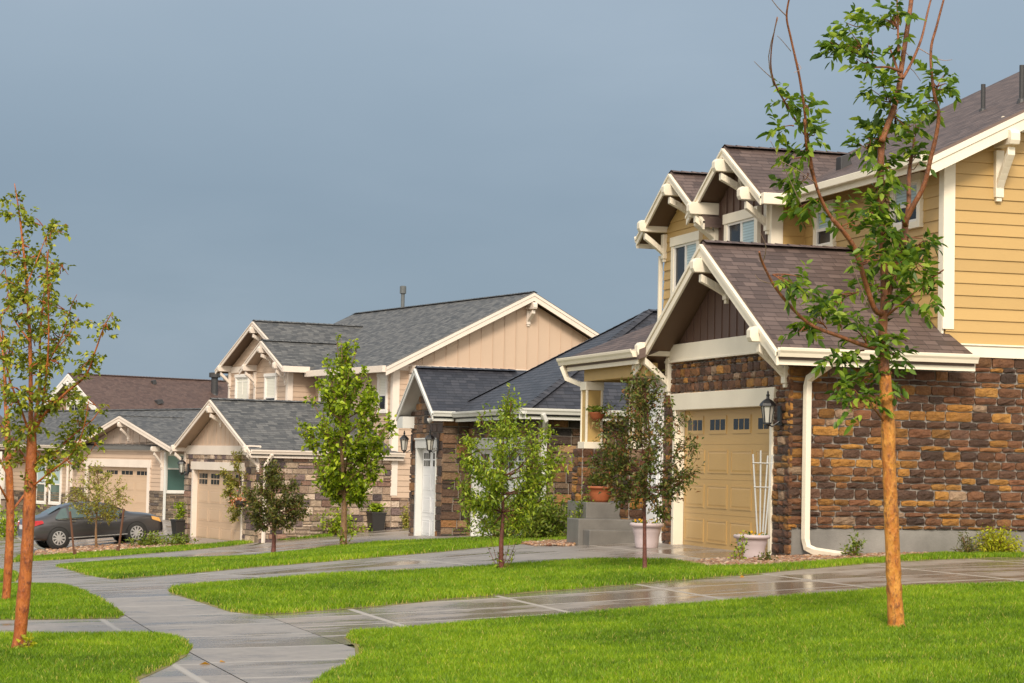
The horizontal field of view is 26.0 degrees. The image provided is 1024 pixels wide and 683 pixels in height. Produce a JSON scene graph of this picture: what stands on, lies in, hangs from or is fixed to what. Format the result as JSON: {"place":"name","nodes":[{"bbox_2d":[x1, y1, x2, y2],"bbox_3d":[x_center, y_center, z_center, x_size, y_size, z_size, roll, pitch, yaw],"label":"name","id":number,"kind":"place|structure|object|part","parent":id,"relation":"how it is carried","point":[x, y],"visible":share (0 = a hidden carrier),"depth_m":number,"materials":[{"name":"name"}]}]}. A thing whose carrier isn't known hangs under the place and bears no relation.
{"place":"outdoors","nodes":[
{"label":"outdoors","id":0,"kind":"place"},
{"bbox_2d":[0,568,18,581],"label":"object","id":1,"kind":"structure","parent":0,"point":[15,575],"depth_m":40.36,"materials":[{"name":"green plant"}]},
{"bbox_2d":[0,582,124,619],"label":"lawn","id":2,"kind":"structure","parent":0,"point":[57,600],"depth_m":25.17,"materials":[{"name":"green plant"}]},
{"bbox_2d":[0,333,26,599],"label":"birch tree","id":3,"kind":"object","parent":2,"relation":"on","point":[9,549],"visible":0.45,"depth_m":26.18,"materials":[{"name":"red plant"}]},
{"bbox_2d":[0,515,171,548],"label":"driveway","id":4,"kind":"structure","parent":0,"point":[167,529],"depth_m":79.69,"materials":[{"name":"concrete"}]},
{"bbox_2d":[0,629,192,682],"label":"lawn","id":5,"kind":"structure","parent":0,"point":[123,656],"depth_m":18.43,"materials":[{"name":"green plant"}]},
{"bbox_2d":[16,633,36,648],"bbox_3d":[-4.229,2.636,19.353,0.191,0.212,0.129,2,-3,-16],"label":"seedling","id":6,"kind":"object","parent":5,"relation":"on","point":[29,643],"visible":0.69,"depth_m":19.34,"materials":[{"name":"green plant"}]},
{"bbox_2d":[0,580,245,682],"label":"driveway apron","id":7,"kind":"object","parent":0,"point":[187,668],"visible":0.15,"depth_m":18.96,"materials":[{"name":"concrete"}]},
{"bbox_2d":[0,536,257,562],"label":"driveway","id":8,"kind":"structure","parent":0,"point":[18,550],"depth_m":71.89,"materials":[{"name":"concrete"}]},
{"bbox_2d":[16,501,162,549],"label":"parked car","id":9,"kind":"object","parent":8,"relation":"on","point":[52,529],"visible":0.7,"depth_m":72.21,"materials":[{"name":"grey paint"}]},
{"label":"rear window","id":10,"kind":"part","parent":9,"relation":"part of","materials":[{"name":"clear glass"}]},
{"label":"side window","id":11,"kind":"part","parent":9,"relation":"part of","materials":[{"name":"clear glass"}]},
{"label":"side window","id":12,"kind":"part","parent":9,"relation":"part of","materials":[{"name":"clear glass"}]},
{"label":"side window","id":13,"kind":"part","parent":9,"relation":"part of","materials":[{"name":"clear glass"}]},
{"bbox_2d":[169,502,186,535],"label":"planter","id":14,"kind":"object","parent":8,"relation":"on","point":[177,525],"visible":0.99,"depth_m":73.71,"materials":[{"name":"black plastic"}]},
{"bbox_2d":[13,533,333,561],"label":"lawn","id":15,"kind":"structure","parent":0,"point":[106,553],"depth_m":66.31,"materials":[{"name":"green plant"}]},
{"bbox_2d":[0,556,354,682],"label":"sidewalk","id":16,"kind":"structure","parent":0,"point":[249,648],"depth_m":21.84,"materials":[{"name":"concrete"}]},
{"bbox_2d":[0,511,354,682],"bbox_3d":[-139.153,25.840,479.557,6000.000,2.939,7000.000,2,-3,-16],"label":"ground","id":17,"kind":"structure","parent":0,"point":[349,645],"depth_m":24.23,"materials":[{"name":"grey concrete"}]},
{"bbox_2d":[0,415,12,510],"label":"house","id":18,"kind":"structure","parent":17,"relation":"on","point":[3,486],"depth_m":108.32,"materials":[{"name":"beige"}]},
{"bbox_2d":[1,454,4,488],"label":"window","id":19,"kind":"structure","parent":18,"relation":"in","point":[3,472],"depth_m":108.26,"materials":[{"name":"white glass"}]},
{"bbox_2d":[0,504,45,537],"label":"hedge","id":20,"kind":"object","parent":17,"relation":"on","point":[2,528],"visible":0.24,"depth_m":83.95,"materials":[{"name":"green plant"}]},
{"bbox_2d":[0,183,120,647],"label":"birch tree","id":21,"kind":"object","parent":17,"relation":"on","point":[42,363],"visible":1,"depth_m":19.40,"materials":[{"name":"green plant"}]},
{"bbox_2d":[69,511,76,554],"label":"tree stake","id":22,"kind":"object","parent":17,"relation":"on","point":[73,547],"visible":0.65,"depth_m":66.75,"materials":[{"name":"wood"}]},
{"bbox_2d":[0,408,201,519],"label":"house","id":23,"kind":"structure","parent":17,"relation":"on","point":[137,456],"depth_m":98.29,"materials":[{"name":"beige"}]},
{"bbox_2d":[36,462,46,503],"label":"window","id":24,"kind":"structure","parent":23,"relation":"in","point":[41,487],"depth_m":105.46,"materials":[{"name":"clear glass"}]},
{"bbox_2d":[48,459,62,504],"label":"window","id":25,"kind":"structure","parent":23,"relation":"in","point":[57,488],"depth_m":104.21,"materials":[{"name":"white glass"}]},
{"bbox_2d":[90,466,146,512],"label":"garage door","id":26,"kind":"structure","parent":23,"relation":"in","point":[135,478],"depth_m":97.78,"materials":[{"name":"beige wood"}]},
{"bbox_2d":[166,452,184,493],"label":"window","id":27,"kind":"structure","parent":23,"relation":"in","point":[174,479],"depth_m":95.45,"materials":[{"name":"green glass"}]},
{"bbox_2d":[33,542,194,554],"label":"rock bed","id":28,"kind":"object","parent":17,"relation":"on","point":[84,548],"visible":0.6,"depth_m":69.98,"materials":[{"name":"beige gravel"}]},
{"bbox_2d":[62,460,133,546],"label":"maple sapling","id":29,"kind":"object","parent":28,"relation":"on","point":[97,507],"visible":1,"depth_m":70.54,"materials":[{"name":"green plant"}]},
{"bbox_2d":[123,530,167,545],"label":"flowering shrub","id":30,"kind":"object","parent":28,"relation":"on","point":[151,537],"visible":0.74,"depth_m":69.77,"materials":[{"name":"green plant"}]},
{"bbox_2d":[152,530,198,545],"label":"flowering shrub","id":31,"kind":"object","parent":28,"relation":"on","point":[178,539],"visible":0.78,"depth_m":69.16,"materials":[{"name":"green plant"}]},
{"bbox_2d":[116,509,124,550],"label":"tree stake","id":32,"kind":"object","parent":17,"relation":"on","point":[119,542],"visible":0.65,"depth_m":67.42,"materials":[{"name":"wood"}]},
{"bbox_2d":[40,372,227,409],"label":"house","id":33,"kind":"structure","parent":17,"relation":"on","point":[125,392],"depth_m":127.58,"materials":[{"name":"brown"}]},
{"bbox_2d":[66,400,81,409],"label":"window","id":34,"kind":"structure","parent":33,"relation":"in","point":[73,406],"depth_m":126.20,"materials":[{"name":"white glass"}]},
{"bbox_2d":[215,448,247,523],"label":"hawthorn tree","id":35,"kind":"object","parent":17,"relation":"on","point":[229,480],"visible":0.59,"depth_m":69.43,"materials":[{"name":"green plant"}]},
{"bbox_2d":[229,458,311,551],"bbox_3d":[-5.190,3.613,48.314,1.651,2.136,1.563,-1,-4,31],"label":"plum tree","id":36,"kind":"object","parent":17,"relation":"on","point":[274,478],"visible":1,"depth_m":48.23,"materials":[{"name":"green plant"}]},
{"bbox_2d":[310,507,372,534],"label":"flowering shrub","id":37,"kind":"object","parent":17,"relation":"on","point":[335,529],"visible":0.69,"depth_m":68.83,"materials":[{"name":"green plant"}]},
{"bbox_2d":[366,502,386,530],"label":"planter","id":38,"kind":"object","parent":17,"relation":"on","point":[376,518],"visible":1,"depth_m":69.45,"materials":[{"name":"black plastic"}]},
{"bbox_2d":[169,286,598,542],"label":"house","id":39,"kind":"structure","parent":17,"relation":"on","point":[271,369],"depth_m":72.21,"materials":[{"name":"beige stone"}]},
{"bbox_2d":[196,470,241,540],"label":"garage door","id":40,"kind":"structure","parent":39,"relation":"in","point":[212,522],"depth_m":71.84,"materials":[{"name":"beige wood"}]},
{"bbox_2d":[228,480,252,508],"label":"hanging basket","id":41,"kind":"object","parent":39,"relation":"hanging from","point":[239,501],"visible":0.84,"depth_m":68.41,"materials":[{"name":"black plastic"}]},
{"bbox_2d":[234,374,250,398],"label":"window","id":42,"kind":"structure","parent":39,"relation":"in","point":[242,383],"depth_m":80.26,"materials":[{"name":"white glass"}]},
{"bbox_2d":[264,373,277,399],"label":"window","id":43,"kind":"structure","parent":39,"relation":"in","point":[270,379],"depth_m":76.73,"materials":[{"name":"white glass"}]},
{"bbox_2d":[318,376,329,401],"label":"window","id":44,"kind":"structure","parent":39,"relation":"in","point":[321,377],"depth_m":75.30,"materials":[{"name":"white glass"}]},
{"bbox_2d":[376,373,388,412],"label":"window","id":45,"kind":"structure","parent":39,"relation":"in","point":[382,379],"depth_m":70.89,"materials":[{"name":"white glass"}]},
{"bbox_2d":[399,503,409,528],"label":"flowering shrub","id":46,"kind":"object","parent":17,"relation":"on","point":[405,521],"visible":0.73,"depth_m":69.80,"materials":[{"name":"green plant"}]},
{"bbox_2d":[396,309,662,535],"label":"house","id":47,"kind":"structure","parent":17,"relation":"on","point":[439,407],"depth_m":55.05,"materials":[{"name":"stone"}]},
{"bbox_2d":[421,448,434,535],"bbox_3d":[-2.042,3.887,56.663,0.064,2.320,1.950,2,-3,-16],"label":"garage door","id":48,"kind":"structure","parent":47,"relation":"in","point":[427,515],"depth_m":56.97,"materials":[{"name":"white wood"}]},
{"bbox_2d":[478,449,523,535],"bbox_3d":[-0.188,3.709,52.711,0.064,2.320,4.400,2,-3,-16],"label":"garage door","id":49,"kind":"structure","parent":47,"relation":"in","point":[486,451],"depth_m":52.54,"materials":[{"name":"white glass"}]},
{"bbox_2d":[520,537,575,545],"bbox_3d":[1.032,3.578,40.189,2.200,0.228,5.645,0,-3,20],"label":"rock bed","id":50,"kind":"object","parent":17,"relation":"on","point":[554,542],"visible":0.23,"depth_m":38.14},
{"bbox_2d":[465,489,570,540],"bbox_3d":[0.480,3.216,41.107,2.486,1.113,1.822,3,-3,-26],"label":"flowering shrub","id":51,"kind":"object","parent":50,"relation":"on","point":[548,525],"visible":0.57,"depth_m":40.86,"materials":[{"name":"green plant"}]},
{"bbox_2d":[562,482,593,532],"bbox_3d":[1.167,2.978,38.275,0.783,1.145,0.730,-1,-4,32],"label":"flowering shrub","id":52,"kind":"object","parent":50,"relation":"on","point":[578,504],"visible":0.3,"depth_m":38.28,"materials":[{"name":"green plant"}]},
{"bbox_2d":[556,65,1023,555],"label":"house","id":53,"kind":"structure","parent":17,"relation":"on","point":[741,382],"depth_m":32.91,"materials":[{"name":"brown stone"}]},
{"bbox_2d":[584,467,612,501],"bbox_3d":[1.539,2.472,38.621,0.579,0.638,0.528,2,-3,-16],"label":"flower pot","id":54,"kind":"object","parent":53,"relation":"on","point":[602,496],"visible":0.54,"depth_m":38.48,"materials":[{"name":"ceramic"}]},
{"bbox_2d":[586,405,611,420],"bbox_3d":[1.530,1.260,39.292,0.545,0.312,0.513,2,-3,-16],"label":"hanging basket","id":55,"kind":"object","parent":53,"relation":"hanging from","point":[594,414],"visible":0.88,"depth_m":39.22,"materials":[{"name":"ceramic"}]},
{"bbox_2d":[646,386,660,522],"bbox_3d":[2.372,2.046,37.297,0.035,2.600,0.600,2,-3,-16],"label":"entry door","id":56,"kind":"structure","parent":53,"relation":"in","point":[651,515],"depth_m":37.22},
{"bbox_2d":[670,230,702,295],"bbox_3d":[3.247,-1.389,41.502,0.090,1.235,1.540,2,-3,-16],"label":"window","id":57,"kind":"structure","parent":53,"relation":"in","point":[683,247],"depth_m":41.75,"materials":[{"name":"white glass"}]},
{"bbox_2d":[683,407,768,552],"bbox_3d":[3.380,2.138,34.385,0.064,2.200,3.960,2,-3,-16],"label":"garage door","id":58,"kind":"structure","parent":53,"relation":"in","point":[724,507],"depth_m":34.54,"materials":[{"name":"beige metal"}]},
{"bbox_2d":[723,206,761,242],"bbox_3d":[3.988,-1.648,38.602,0.090,1.265,1.600,2,-3,-16],"label":"window","id":59,"kind":"structure","parent":53,"relation":"in","point":[740,225],"depth_m":38.57,"materials":[{"name":"white glass"}]},
{"bbox_2d":[813,199,836,246],"bbox_3d":[5.165,-1.897,36.715,0.090,0.825,0.860,2,-3,-16],"label":"window","id":60,"kind":"structure","parent":53,"relation":"in","point":[820,237],"depth_m":36.75,"materials":[{"name":"white glass"}]},
{"bbox_2d":[888,172,923,231],"bbox_3d":[6.004,-2.107,33.831,0.090,0.825,1.080,2,-3,-16],"label":"window","id":61,"kind":"structure","parent":53,"relation":"in","point":[916,219],"depth_m":33.61,"materials":[{"name":"white glass"}]},
{"bbox_2d":[754,0,961,627],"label":"ash tree","id":62,"kind":"object","parent":17,"relation":"on","point":[904,261],"visible":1,"depth_m":19.85,"materials":[{"name":"green plant"}]},
{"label":"soil bed","id":63,"kind":"structure","parent":17,"relation":"on","visible":0},
{"bbox_2d":[754,550,777,560],"bbox_3d":[3.539,2.968,30.411,0.350,0.225,0.432,2,-3,-16],"label":"seedling","id":64,"kind":"object","parent":63,"relation":"on","point":[766,557],"visible":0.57,"depth_m":30.40,"materials":[{"name":"green plant"}]},
{"bbox_2d":[689,551,962,565],"bbox_3d":[4.864,3.085,31.590,5.970,0.228,1.909,3,-4,-34],"label":"rock bed","id":65,"kind":"object","parent":63,"relation":"on","point":[755,560],"visible":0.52,"depth_m":30.73,"materials":[{"name":"beige gravel"}]},
{"bbox_2d":[727,530,747,559],"bbox_3d":[3.153,2.858,30.832,0.281,0.489,0.261,2,-3,-16],"label":"seedling","id":66,"kind":"object","parent":65,"relation":"on","point":[742,551],"visible":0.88,"depth_m":30.80,"materials":[{"name":"green plant"}]},
{"bbox_2d":[733,531,769,557],"bbox_3d":[3.393,2.882,31.424,0.516,0.423,0.520,2,-3,-16],"label":"flower pot","id":67,"kind":"object","parent":65,"relation":"on","point":[756,545],"visible":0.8,"depth_m":31.25,"materials":[{"name":"white ceramic"}]},
{"bbox_2d":[752,450,772,534],"bbox_3d":[3.549,2.184,31.502,0.300,1.274,0.049,1,-3,-1],"label":"trellis","id":68,"kind":"object","parent":67,"relation":"in","point":[765,487],"visible":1,"depth_m":31.50,"materials":[{"name":"white wood"}]},
{"bbox_2d":[839,527,866,555],"bbox_3d":[4.797,2.848,31.166,0.406,0.486,0.426,2,-3,-16],"label":"seedling","id":69,"kind":"object","parent":65,"relation":"on","point":[857,549],"visible":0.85,"depth_m":31.14,"materials":[{"name":"green plant"}]},
{"bbox_2d":[970,520,1023,552],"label":"spirea shrub","id":70,"kind":"object","parent":65,"relation":"on","point":[995,543],"visible":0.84,"depth_m":32.27,"materials":[{"name":"green plant"}]},
{"bbox_2d":[952,529,987,552],"bbox_3d":[6.558,2.936,31.848,0.509,0.476,0.424,-1,-4,30],"label":"seedling","id":71,"kind":"object","parent":63,"relation":"on","point":[969,548],"visible":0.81,"depth_m":31.88,"materials":[{"name":"green plant"}]},
{"bbox_2d":[33,528,477,564],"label":"driveway","id":72,"kind":"structure","parent":0,"point":[362,537],"depth_m":55.98,"materials":[{"name":"concrete"}]},
{"bbox_2d":[56,532,566,578],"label":"lawn","id":73,"kind":"structure","parent":0,"point":[121,568],"depth_m":40.58,"materials":[{"name":"green plant"}]},
{"bbox_2d":[295,333,398,544],"bbox_3d":[-3.818,2.295,51.258,2.359,5.014,2.256,2,-3,-16],"label":"linden tree","id":74,"kind":"object","parent":73,"relation":"on","point":[340,483],"visible":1,"depth_m":51.04,"materials":[{"name":"green plant"}]},
{"bbox_2d":[452,484,550,538],"bbox_3d":[-0.179,3.399,43.738,2.197,1.191,2.060,2,-3,-16],"label":"flowering shrub","id":75,"kind":"object","parent":73,"relation":"on","point":[488,530],"visible":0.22,"depth_m":43.48,"materials":[{"name":"green plant"}]},
{"bbox_2d":[124,543,765,583],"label":"driveway","id":76,"kind":"structure","parent":0,"point":[523,553],"depth_m":34.90,"materials":[{"name":"concrete"}]},
{"bbox_2d":[630,519,663,547],"bbox_3d":[2.153,3.064,35.471,0.542,0.474,0.546,2,-3,-16],"label":"flower pot","id":77,"kind":"object","parent":76,"relation":"on","point":[653,530],"visible":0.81,"depth_m":35.30,"materials":[{"name":"white ceramic"}]},
{"bbox_2d":[0,0,1023,416],"label":"sky","id":78,"kind":"structure","parent":0,"point":[212,168],"materials":[{"name":"blue"}]},
{"bbox_2d":[167,550,1023,614],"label":"lawn","id":79,"kind":"structure","parent":0,"point":[313,592],"depth_m":27.88,"materials":[{"name":"green plant"}]},
{"bbox_2d":[448,383,574,568],"bbox_3d":[-0.035,1.893,30.448,1.716,2.642,1.866,2,-3,-16],"label":"cherry tree","id":80,"kind":"object","parent":79,"relation":"on","point":[526,489],"visible":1,"depth_m":30.27,"materials":[{"name":"green plant"}]},
{"bbox_2d":[582,362,704,568],"bbox_3d":[1.734,1.677,29.226,1.764,2.817,1.483,-1,-4,30],"label":"crabapple tree","id":81,"kind":"object","parent":79,"relation":"on","point":[668,486],"visible":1,"depth_m":29.16,"materials":[{"name":"green plant"}]},
{"bbox_2d":[265,558,1023,644],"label":"path","id":82,"kind":"structure","parent":0,"point":[336,625],"depth_m":25.27,"materials":[{"name":"concrete"}]},
{"bbox_2d":[309,580,1023,682],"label":"lawn","id":83,"kind":"structure","parent":0,"point":[970,632],"depth_m":18.75,"materials":[{"name":"green plant"}]}
]}

